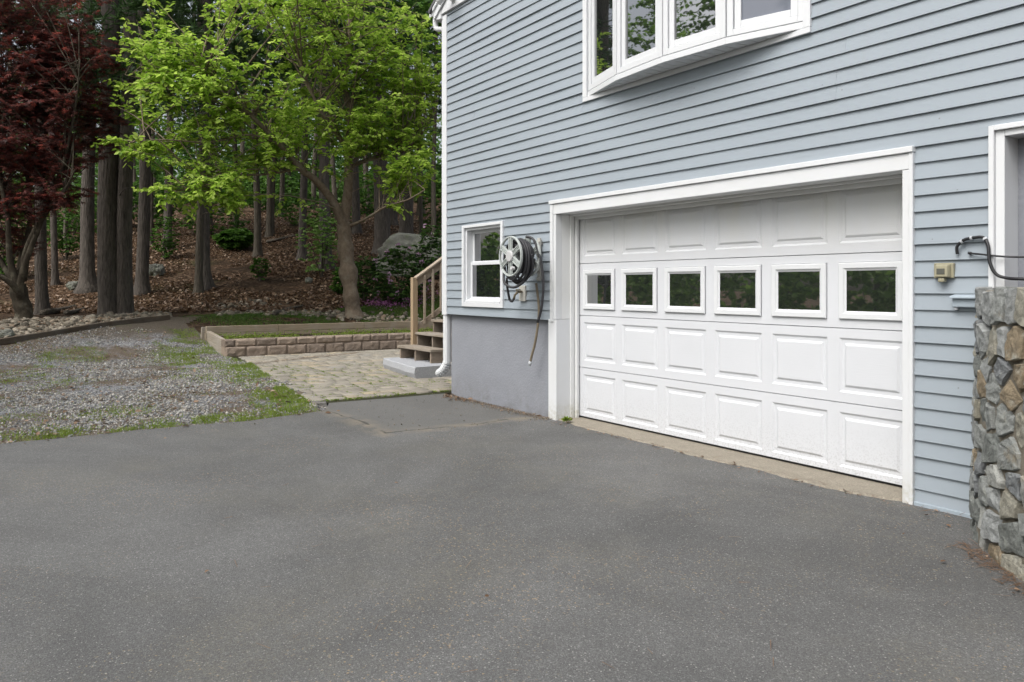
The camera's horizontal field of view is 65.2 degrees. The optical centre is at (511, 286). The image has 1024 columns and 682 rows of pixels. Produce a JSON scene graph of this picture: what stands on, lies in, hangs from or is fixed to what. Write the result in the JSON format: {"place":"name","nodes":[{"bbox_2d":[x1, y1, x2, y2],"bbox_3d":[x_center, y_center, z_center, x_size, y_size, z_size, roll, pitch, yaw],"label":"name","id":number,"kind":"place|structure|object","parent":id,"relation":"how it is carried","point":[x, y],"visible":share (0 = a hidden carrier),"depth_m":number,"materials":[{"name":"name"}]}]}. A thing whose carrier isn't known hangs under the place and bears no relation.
{"place":"outdoors","nodes":[
{"label":"outdoors","id":0,"kind":"place"},
{"bbox_2d":[0,316,325,443],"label":"gravel yard","id":1,"kind":"structure","parent":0,"point":[127,345],"depth_m":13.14,"materials":[{"name":"grey gravel"}]},
{"bbox_2d":[0,315,169,344],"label":"timber edging","id":2,"kind":"object","parent":1,"relation":"on","point":[16,339],"visible":0.99,"depth_m":16.11,"materials":[{"name":"wood"}]},
{"bbox_2d":[0,310,172,337],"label":"river rocks","id":3,"kind":"object","parent":1,"relation":"on","point":[22,327],"visible":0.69,"depth_m":16.72,"materials":[{"name":"grey stone"}]},
{"bbox_2d":[0,329,14,336],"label":"boulder","id":4,"kind":"object","parent":3,"relation":"on","point":[6,332],"visible":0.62,"depth_m":15.14,"materials":[{"name":"grey stone"}]},
{"bbox_2d":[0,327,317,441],"bbox_3d":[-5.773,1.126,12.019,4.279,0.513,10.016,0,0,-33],"label":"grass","id":5,"kind":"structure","parent":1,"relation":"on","point":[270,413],"depth_m":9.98,"materials":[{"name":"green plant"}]},
{"bbox_2d":[310,401,326,407],"bbox_3d":[-2.220,1.366,9.188,0.206,0.084,0.279,0,0,-20],"label":"asphalt chunk","id":6,"kind":"object","parent":1,"relation":"on","point":[323,403],"visible":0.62,"depth_m":9.10,"materials":[{"name":"grey asphalt"}]},
{"bbox_2d":[0,1,441,188],"label":"sky","id":7,"kind":"structure","parent":0,"point":[438,125],"materials":[{"name":"white"}]},
{"bbox_2d":[0,196,451,404],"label":"ground","id":8,"kind":"structure","parent":0,"point":[273,282],"depth_m":26.54,"materials":[{"name":"brown soil"}]},
{"bbox_2d":[6,50,12,226],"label":"forest tree","id":9,"kind":"object","parent":8,"relation":"on","point":[10,133],"visible":0.02,"depth_m":39.75,"materials":[{"name":"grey plant"}]},
{"bbox_2d":[0,201,26,275],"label":"shrub","id":10,"kind":"object","parent":8,"relation":"on","point":[4,259],"visible":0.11,"depth_m":27.29,"materials":[{"name":"green plant"}]},
{"bbox_2d":[17,189,96,234],"bbox_3d":[-21.101,-3.455,37.334,5.032,2.326,3.207,0,0,-2],"label":"shrub","id":11,"kind":"object","parent":8,"relation":"on","point":[72,218],"visible":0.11,"depth_m":37.10,"materials":[{"name":"green plant"}]},
{"bbox_2d":[39,305,76,314],"bbox_3d":[-11.690,0.620,20.645,0.184,0.225,2.573,0,0,-14],"label":"log","id":12,"kind":"object","parent":8,"relation":"on","point":[48,311],"visible":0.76,"depth_m":19.94,"materials":[{"name":"brown wood"}]},
{"bbox_2d":[46,195,80,259],"bbox_3d":[-17.095,-2.299,30.664,1.813,2.776,1.606,0,0,-33],"label":"shrub","id":13,"kind":"object","parent":8,"relation":"on","point":[68,242],"visible":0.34,"depth_m":30.61,"materials":[{"name":"green plant"}]},
{"bbox_2d":[0,0,133,318],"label":"japanese maple","id":14,"kind":"object","parent":8,"relation":"on","point":[52,53],"visible":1,"depth_m":16.92,"materials":[{"name":"red plant"}]},
{"bbox_2d":[14,4,121,285],"bbox_3d":[-15.505,-11.011,26.266,7.651,22.652,6.325,0,0,-33],"label":"pine tree","id":15,"kind":"object","parent":8,"relation":"on","point":[55,279],"visible":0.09,"depth_m":25.95,"materials":[{"name":"brown plant"}]},
{"bbox_2d":[66,281,77,289],"bbox_3d":[-13.794,0.044,25.200,0.417,0.411,0.365,0,0,4],"label":"boulder","id":16,"kind":"object","parent":8,"relation":"on","point":[71,285],"visible":0.61,"depth_m":25.07,"materials":[{"name":"grey stone"}]},
{"bbox_2d":[63,307,85,314],"bbox_3d":[-11.130,0.642,20.370,0.155,0.179,2.048,0,0,-19],"label":"log","id":17,"kind":"object","parent":8,"relation":"on","point":[68,312],"visible":0.84,"depth_m":19.84,"materials":[{"name":"brown wood"}]},
{"bbox_2d":[15,3,138,213],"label":"forest tree","id":18,"kind":"object","parent":8,"relation":"on","point":[136,130],"visible":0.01,"depth_m":43.94,"materials":[{"name":"green plant"}]},
{"bbox_2d":[2,2,159,244],"bbox_3d":[-19.515,-8.698,34.813,7.850,14.584,8.634,0,0,-33],"label":"leafy tree","id":19,"kind":"object","parent":8,"relation":"on","point":[64,225],"depth_m":33.97,"materials":[{"name":"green plant"}]},
{"bbox_2d":[79,171,97,232],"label":"shrub","id":20,"kind":"object","parent":8,"relation":"on","point":[95,200],"visible":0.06,"depth_m":36.16,"materials":[{"name":"green plant"}]},
{"bbox_2d":[0,0,194,314],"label":"pine tree","id":21,"kind":"object","parent":8,"relation":"on","point":[42,300],"visible":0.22,"depth_m":19.77,"materials":[{"name":"green plant"}]},
{"bbox_2d":[1,0,206,314],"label":"pine tree","id":22,"kind":"object","parent":8,"relation":"on","point":[114,246],"visible":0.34,"depth_m":19.58,"materials":[{"name":"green plant"}]},
{"bbox_2d":[19,0,223,293],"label":"pine tree","id":23,"kind":"object","parent":8,"relation":"on","point":[87,281],"visible":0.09,"depth_m":24.85,"materials":[{"name":"brown plant"}]},
{"bbox_2d":[71,14,188,207],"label":"forest tree","id":24,"kind":"object","parent":8,"relation":"on","point":[134,176],"depth_m":49.96,"materials":[{"name":"brown plant"}]},
{"bbox_2d":[13,0,287,295],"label":"pine tree","id":25,"kind":"object","parent":8,"relation":"on","point":[142,283],"visible":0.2,"depth_m":23.89,"materials":[{"name":"green plant"}]},
{"bbox_2d":[151,38,157,219],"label":"forest tree","id":26,"kind":"object","parent":8,"relation":"on","point":[153,138],"visible":0.18,"depth_m":41.81,"materials":[{"name":"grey plant"}]},
{"bbox_2d":[149,264,165,276],"bbox_3d":[-11.933,-0.459,26.807,0.584,0.607,0.492,0,0,0],"label":"boulder","id":27,"kind":"object","parent":8,"relation":"on","point":[155,270],"visible":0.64,"depth_m":26.63,"materials":[{"name":"grey stone"}]},
{"bbox_2d":[132,180,189,225],"bbox_3d":[-17.608,-3.936,38.656,4.168,2.401,2.544,0,0,-3],"label":"shrub","id":28,"kind":"object","parent":8,"relation":"on","point":[156,209],"visible":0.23,"depth_m":38.31,"materials":[{"name":"green plant"}]},
{"bbox_2d":[80,0,243,244],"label":"leafy tree","id":29,"kind":"object","parent":8,"relation":"on","point":[153,169],"visible":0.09,"depth_m":32.99,"materials":[{"name":"green plant"}]},
{"bbox_2d":[150,216,180,259],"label":"shrub","id":30,"kind":"object","parent":8,"relation":"on","point":[167,244],"visible":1,"depth_m":30.47,"materials":[{"name":"green plant"}]},
{"bbox_2d":[96,1,279,250],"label":"pine tree","id":31,"kind":"object","parent":8,"relation":"on","point":[168,213],"visible":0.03,"depth_m":32.23,"materials":[{"name":"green plant"}]},
{"bbox_2d":[158,1,228,201],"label":"forest tree","id":32,"kind":"object","parent":8,"relation":"on","point":[194,92],"visible":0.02,"depth_m":60.10,"materials":[{"name":"brown plant"}]},
{"bbox_2d":[192,0,220,294],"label":"forest tree","id":33,"kind":"object","parent":8,"relation":"on","point":[198,283],"visible":0.43,"depth_m":23.74,"materials":[{"name":"brown plant"}]},
{"bbox_2d":[154,0,263,224],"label":"forest tree","id":34,"kind":"object","parent":8,"relation":"on","point":[211,219],"visible":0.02,"depth_m":38.02,"materials":[{"name":"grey plant"}]},
{"bbox_2d":[173,205,250,234],"bbox_3d":[-13.232,-2.845,34.913,3.236,1.418,2.385,0,0,23],"label":"shrub","id":35,"kind":"object","parent":8,"relation":"on","point":[237,221],"visible":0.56,"depth_m":34.71,"materials":[{"name":"green plant"}]},
{"bbox_2d":[164,3,263,193],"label":"forest tree","id":36,"kind":"object","parent":8,"relation":"on","point":[175,123],"visible":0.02,"depth_m":60.89,"materials":[{"name":"green plant"}]},
{"bbox_2d":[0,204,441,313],"bbox_3d":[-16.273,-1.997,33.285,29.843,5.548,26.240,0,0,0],"label":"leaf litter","id":37,"kind":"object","parent":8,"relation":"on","point":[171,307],"visible":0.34,"depth_m":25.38,"materials":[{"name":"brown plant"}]},
{"bbox_2d":[214,134,228,212],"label":"forest tree","id":38,"kind":"object","parent":8,"relation":"on","point":[216,171],"visible":0.16,"depth_m":44.89,"materials":[{"name":"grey plant"}]},
{"bbox_2d":[3,50,441,204],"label":"distant woods","id":39,"kind":"object","parent":8,"relation":"on","point":[294,174],"visible":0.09,"depth_m":60.68,"materials":[{"name":"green plant"}]},
{"bbox_2d":[121,0,333,290],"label":"pine tree","id":40,"kind":"object","parent":8,"relation":"on","point":[208,281],"visible":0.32,"depth_m":24.31,"materials":[{"name":"green plant"}]},
{"bbox_2d":[212,227,253,249],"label":"shrub","id":41,"kind":"object","parent":8,"relation":"on","point":[239,238],"visible":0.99,"depth_m":31.59,"materials":[{"name":"green plant"}]},
{"bbox_2d":[191,295,289,309],"bbox_3d":[-7.412,0.486,21.932,2.683,0.452,2.317,0,0,-33],"label":"rock pile","id":42,"kind":"object","parent":8,"relation":"on","point":[231,304],"visible":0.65,"depth_m":21.95,"materials":[{"name":"stone"}]},
{"bbox_2d":[240,2,246,206],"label":"forest tree","id":43,"kind":"object","parent":8,"relation":"on","point":[242,147],"visible":0.05,"depth_m":49.89,"materials":[{"name":"brown plant"}]},
{"bbox_2d":[230,13,274,256],"bbox_3d":[-9.768,-8.950,30.512,1.175,16.360,2.816,0,0,11],"label":"forest tree","id":44,"kind":"object","parent":8,"relation":"on","point":[257,248],"visible":0.41,"depth_m":30.37,"materials":[{"name":"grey plant"}]},
{"bbox_2d":[249,258,271,280],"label":"shrub","id":45,"kind":"object","parent":8,"relation":"on","point":[259,275],"visible":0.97,"depth_m":25.45,"materials":[{"name":"green plant"}]},
{"bbox_2d":[181,0,344,228],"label":"leafy tree","id":46,"kind":"object","parent":8,"relation":"on","point":[277,99],"visible":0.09,"depth_m":35.90,"materials":[{"name":"green plant"}]},
{"bbox_2d":[87,0,441,318],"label":"tree","id":47,"kind":"object","parent":8,"relation":"on","point":[161,78],"visible":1,"depth_m":18.51,"materials":[{"name":"green plant"}]},
{"bbox_2d":[223,172,311,210],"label":"shrub","id":48,"kind":"object","parent":8,"relation":"on","point":[250,202],"visible":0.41,"depth_m":45.12,"materials":[{"name":"green plant"}]},
{"bbox_2d":[264,12,273,236],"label":"forest tree","id":49,"kind":"object","parent":8,"relation":"on","point":[269,221],"visible":0.45,"depth_m":33.97,"materials":[{"name":"brown plant"}]},
{"bbox_2d":[266,234,295,242],"bbox_3d":[-9.447,-2.017,33.541,0.437,0.531,1.944,0,0,33],"label":"log","id":50,"kind":"object","parent":8,"relation":"on","point":[275,239],"visible":0.79,"depth_m":32.97,"materials":[{"name":"brown wood"}]},
{"bbox_2d":[230,4,333,194],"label":"forest tree","id":51,"kind":"object","parent":8,"relation":"on","point":[288,173],"visible":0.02,"depth_m":59.87,"materials":[{"name":"grey plant"}]},
{"bbox_2d":[277,75,287,216],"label":"forest tree","id":52,"kind":"object","parent":8,"relation":"on","point":[282,186],"visible":0.24,"depth_m":40.88,"materials":[{"name":"brown plant"}]},
{"bbox_2d":[270,20,297,233],"bbox_3d":[-10.086,-9.557,34.836,2.010,15.355,2.611,0,0,-33],"label":"forest tree","id":53,"kind":"object","parent":8,"relation":"on","point":[274,174],"visible":0.25,"depth_m":34.57,"materials":[{"name":"brown plant"}]},
{"bbox_2d":[271,305,302,315],"bbox_3d":[-5.805,0.609,20.552,0.246,0.223,2.416,0,0,1],"label":"log","id":54,"kind":"object","parent":8,"relation":"on","point":[275,313],"visible":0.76,"depth_m":20.41,"materials":[{"name":"brown wood"}]},
{"bbox_2d":[250,0,367,260],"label":"pine tree","id":55,"kind":"object","parent":8,"relation":"on","point":[301,252],"visible":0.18,"depth_m":28.92,"materials":[{"name":"brown plant"}]},
{"bbox_2d":[305,277,312,282],"bbox_3d":[-6.417,-0.147,25.247,0.230,0.300,0.199,0,0,-33],"label":"boulder","id":56,"kind":"object","parent":8,"relation":"on","point":[308,279],"visible":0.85,"depth_m":25.18,"materials":[{"name":"grey stone"}]},
{"bbox_2d":[213,0,413,270],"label":"pine tree","id":57,"kind":"object","parent":8,"relation":"on","point":[323,160],"visible":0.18,"depth_m":27.14,"materials":[{"name":"green plant"}]},
{"bbox_2d":[310,119,317,207],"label":"forest tree","id":58,"kind":"object","parent":8,"relation":"on","point":[313,187],"visible":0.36,"depth_m":45.85,"materials":[{"name":"brown plant"}]},
{"bbox_2d":[293,199,337,277],"bbox_3d":[-6.253,-1.518,25.992,1.654,2.685,1.414,0,0,-17],"label":"sapling","id":59,"kind":"object","parent":8,"relation":"on","point":[321,246],"visible":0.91,"depth_m":25.86,"materials":[{"name":"green plant"}]},
{"bbox_2d":[201,321,432,357],"bbox_3d":[-3.120,1.100,17.754,6.881,0.539,1.758,0,0,-33],"label":"raised bed","id":60,"kind":"object","parent":8,"relation":"on","point":[305,342],"visible":0.53,"depth_m":16.68,"materials":[{"name":"stone"}]},
{"bbox_2d":[215,327,432,338],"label":"bed weeds","id":61,"kind":"object","parent":60,"relation":"on","point":[349,332],"visible":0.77,"depth_m":16.99,"materials":[{"name":"green plant"}]},
{"bbox_2d":[238,3,395,235],"bbox_3d":[-7.412,-9.172,33.363,8.134,14.848,8.320,0,0,-33],"label":"leafy tree","id":62,"kind":"object","parent":8,"relation":"on","point":[330,147],"visible":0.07,"depth_m":33.35,"materials":[{"name":"green plant"}]},
{"bbox_2d":[275,196,372,226],"bbox_3d":[-8.630,-3.360,36.659,4.678,1.539,2.949,0,0,-2],"label":"shrub","id":63,"kind":"object","parent":8,"relation":"on","point":[285,204],"visible":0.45,"depth_m":36.52,"materials":[{"name":"green plant"}]},
{"bbox_2d":[215,309,441,321],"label":"border stones","id":64,"kind":"object","parent":8,"relation":"on","point":[335,313],"visible":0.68,"depth_m":19.77,"materials":[{"name":"grey stone"}]},
{"bbox_2d":[295,19,370,199],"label":"forest tree","id":65,"kind":"object","parent":8,"relation":"on","point":[333,179],"visible":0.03,"depth_m":49.76,"materials":[{"name":"brown plant"}]},
{"bbox_2d":[329,267,342,293],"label":"fern clump","id":66,"kind":"object","parent":8,"relation":"on","point":[336,285],"visible":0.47,"depth_m":23.37,"materials":[{"name":"green plant"}]},
{"bbox_2d":[273,0,441,254],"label":"pine tree","id":67,"kind":"object","parent":8,"relation":"on","point":[381,227],"visible":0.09,"depth_m":29.41,"materials":[{"name":"green plant"}]},
{"bbox_2d":[299,0,434,233],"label":"pine tree","id":68,"kind":"object","parent":8,"relation":"on","point":[356,210],"visible":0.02,"depth_m":35.22,"materials":[{"name":"brown plant"}]},
{"bbox_2d":[363,62,370,204],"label":"forest tree","id":69,"kind":"object","parent":8,"relation":"on","point":[365,167],"visible":0.19,"depth_m":47.87,"materials":[{"name":"brown plant"}]},
{"bbox_2d":[354,255,382,302],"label":"rhododendron","id":70,"kind":"object","parent":8,"relation":"on","point":[362,289],"visible":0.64,"depth_m":21.96,"materials":[{"name":"green plant"}]},
{"bbox_2d":[307,6,441,225],"bbox_3d":[-4.954,-13.695,37.652,7.374,22.452,8.031,0,0,32],"label":"pine tree","id":71,"kind":"object","parent":8,"relation":"on","point":[393,218],"visible":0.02,"depth_m":37.20,"materials":[{"name":"brown plant"}]},
{"bbox_2d":[310,2,441,234],"bbox_3d":[-2.863,-9.238,32.601,9.043,15.212,8.140,0,0,23],"label":"leafy tree","id":72,"kind":"object","parent":8,"relation":"on","point":[420,205],"visible":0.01,"depth_m":32.88,"materials":[{"name":"green plant"}]},
{"bbox_2d":[321,0,431,233],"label":"pine tree","id":73,"kind":"object","parent":8,"relation":"on","point":[406,226],"visible":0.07,"depth_m":32.10,"materials":[{"name":"brown plant"}]},
{"bbox_2d":[337,170,416,212],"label":"shrub","id":74,"kind":"object","parent":8,"relation":"on","point":[363,192],"visible":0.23,"depth_m":43.55,"materials":[{"name":"green plant"}]},
{"bbox_2d":[317,0,441,232],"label":"leafy tree","id":75,"kind":"object","parent":8,"relation":"on","point":[433,188],"visible":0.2,"depth_m":26.73,"materials":[{"name":"green plant"}]},
{"bbox_2d":[342,1,441,215],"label":"forest tree","id":76,"kind":"object","parent":8,"relation":"on","point":[440,133],"visible":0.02,"depth_m":43.87,"materials":[{"name":"brown plant"}]},
{"bbox_2d":[361,290,436,310],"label":"phlox flowers","id":77,"kind":"object","parent":8,"relation":"on","point":[389,303],"visible":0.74,"depth_m":21.55,"materials":[{"name":"purple plant"}]},
{"bbox_2d":[369,243,430,305],"bbox_3d":[-3.023,-0.272,21.719,1.690,1.809,1.191,0,0,-19],"label":"rhododendron","id":78,"kind":"object","parent":8,"relation":"on","point":[395,292],"visible":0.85,"depth_m":21.54,"materials":[{"name":"green plant"}]},
{"bbox_2d":[376,233,441,275],"bbox_3d":[-3.162,-0.812,26.512,2.594,1.878,2.122,0,0,4],"label":"boulder","id":79,"kind":"object","parent":8,"relation":"on","point":[404,239],"visible":0.27,"depth_m":25.68,"materials":[{"name":"grey stone"}]},
{"bbox_2d":[412,223,441,279],"bbox_3d":[-2.538,-1.029,24.831,1.146,1.856,0.921,0,0,-33],"label":"rhododendron","id":80,"kind":"object","parent":8,"relation":"on","point":[431,235],"visible":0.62,"depth_m":24.72,"materials":[{"name":"green plant"}]},
{"bbox_2d":[418,178,441,228],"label":"shrub","id":81,"kind":"object","parent":8,"relation":"on","point":[438,218],"visible":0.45,"depth_m":33.84,"materials":[{"name":"green plant"}]},
{"bbox_2d":[0,312,1023,596],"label":"fallen leaves","id":82,"kind":"object","parent":8,"relation":"on","point":[222,400],"visible":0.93,"depth_m":9.84,"materials":[{"name":"brown plant"}]},
{"bbox_2d":[428,0,1023,518],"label":"house","id":83,"kind":"structure","parent":8,"relation":"on","point":[750,222],"depth_m":6.32,"materials":[{"name":"blue plastic"}]},
{"bbox_2d":[436,0,454,4],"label":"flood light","id":84,"kind":"object","parent":83,"relation":"attached to","point":[439,2],"visible":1,"depth_m":9.85,"materials":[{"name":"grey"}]},
{"bbox_2d":[462,221,504,307],"bbox_3d":[-0.304,-0.246,9.397,0.138,0.982,0.924,0,0,-33],"label":"window","id":85,"kind":"structure","parent":83,"relation":"in","point":[482,282],"depth_m":9.49,"materials":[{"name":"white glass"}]},
{"bbox_2d":[506,278,526,302],"bbox_3d":[0.017,0.041,8.592,0.263,0.268,0.123,0,0,-33],"label":"spigot","id":86,"kind":"object","parent":83,"relation":"attached to","point":[522,291],"visible":0.95,"depth_m":8.61,"materials":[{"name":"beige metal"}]},
{"bbox_2d":[499,236,542,280],"bbox_3d":[0.131,-0.284,8.259,0.455,0.458,0.416,0,0,-33],"label":"hose reel","id":87,"kind":"object","parent":83,"relation":"attached to","point":[511,259],"visible":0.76,"depth_m":8.16,"materials":[{"name":"grey plastic"}]},
{"bbox_2d":[502,235,544,322],"bbox_3d":[0.098,-0.074,8.216,0.269,0.898,0.461,0,0,-33],"label":"garden hose","id":88,"kind":"object","parent":87,"relation":"hanging from","point":[527,267],"visible":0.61,"depth_m":8.11,"materials":[{"name":"black rubber"}]},
{"bbox_2d":[528,283,539,365],"bbox_3d":[0.227,0.402,8.383,0.049,0.874,0.190,0,0,-33],"label":"garden hose","id":89,"kind":"object","parent":87,"relation":"hanging from","point":[537,329],"visible":0.88,"depth_m":8.33,"materials":[{"name":"rubber"}]},
{"bbox_2d":[582,0,811,101],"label":"bow window","id":90,"kind":"structure","parent":83,"relation":"in","point":[628,43],"depth_m":6.54,"materials":[{"name":"white plastic"}]},
{"bbox_2d":[579,183,901,486],"bbox_3d":[1.698,0.293,6.764,0.058,2.119,3.760,0,0,-33],"label":"garage door","id":91,"kind":"structure","parent":83,"relation":"in","point":[860,290],"depth_m":6.36,"materials":[{"name":"paint"}]},
{"bbox_2d":[934,263,954,281],"bbox_3d":[2.607,-0.083,4.840,0.060,0.116,0.120,0,0,-33],"label":"outlet box","id":92,"kind":"object","parent":83,"relation":"attached to","point":[943,272],"visible":1,"depth_m":4.82,"materials":[{"name":"plastic"}]},
{"bbox_2d":[949,294,975,309],"bbox_3d":[2.677,0.093,4.729,0.069,0.091,0.150,0,0,-33],"label":"receptacle box","id":93,"kind":"object","parent":83,"relation":"attached to","point":[963,300],"visible":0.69,"depth_m":4.72,"materials":[{"name":"grey plastic"}]},
{"bbox_2d":[955,235,1023,280],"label":"handrail","id":94,"kind":"object","parent":83,"relation":"attached to","point":[983,238],"visible":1,"depth_m":4.60,"materials":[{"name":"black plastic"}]},
{"bbox_2d":[968,252,1023,257],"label":"cable","id":95,"kind":"object","parent":83,"relation":"attached to","point":[970,253],"visible":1,"depth_m":4.57,"materials":[{"name":"black plastic"}]},
{"bbox_2d":[969,286,1023,580],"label":"stone wall","id":96,"kind":"structure","parent":8,"relation":"on","point":[996,496],"depth_m":3.96,"materials":[{"name":"stone"}]},
{"bbox_2d":[179,295,442,331],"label":"lawn grass","id":97,"kind":"structure","parent":0,"point":[299,316],"depth_m":19.33,"materials":[{"name":"green plant"}]},
{"bbox_2d":[236,349,451,403],"bbox_3d":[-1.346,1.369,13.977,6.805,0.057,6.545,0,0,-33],"label":"patio","id":98,"kind":"structure","parent":0,"point":[325,363],"depth_m":12.05,"materials":[{"name":"stone pavers"}]},
{"bbox_2d":[261,362,451,400],"bbox_3d":[-0.816,1.343,13.067,6.780,0.045,4.595,0,0,-33],"label":"joint moss","id":99,"kind":"object","parent":98,"relation":"on","point":[364,390],"visible":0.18,"depth_m":11.13,"materials":[{"name":"green plant"}]},
{"bbox_2d":[383,357,451,378],"bbox_3d":[-1.470,1.263,12.581,0.746,0.172,1.764,0,0,-25],"label":"concrete step","id":100,"kind":"object","parent":98,"relation":"on","point":[411,367],"visible":0.81,"depth_m":12.04,"materials":[{"name":"grey concrete"}]},
{"bbox_2d":[397,257,451,362],"bbox_3d":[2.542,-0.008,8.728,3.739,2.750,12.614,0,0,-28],"label":"wooden stairs","id":101,"kind":"structure","parent":98,"relation":"on","point":[426,346],"depth_m":13.29,"materials":[{"name":"brown wood"}]},
{"bbox_2d":[0,393,1023,681],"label":"driveway","id":102,"kind":"structure","parent":0,"point":[114,547],"depth_m":3.93,"materials":[{"name":"grey asphalt"}]},
{"bbox_2d":[1,393,551,445],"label":"grit","id":103,"kind":"object","parent":102,"relation":"on","point":[543,418],"visible":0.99,"depth_m":8.46,"materials":[{"name":"gravel"}]},
{"bbox_2d":[561,416,571,421],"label":"sill weed","id":104,"kind":"object","parent":102,"relation":"on","point":[565,418],"visible":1,"depth_m":7.97,"materials":[{"name":"green plant"}]},
{"bbox_2d":[202,352,1023,681],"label":"pine needles","id":105,"kind":"object","parent":102,"relation":"on","point":[740,536],"visible":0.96,"depth_m":4.05,"materials":[{"name":"brown plant"}]},
{"bbox_2d":[559,417,901,500],"bbox_3d":[1.568,1.365,6.672,0.476,0.024,3.690,0,0,-33],"label":"garage apron","id":106,"kind":"object","parent":102,"relation":"on","point":[835,481],"visible":0.66,"depth_m":6.15,"materials":[{"name":"concrete"}]}
]}

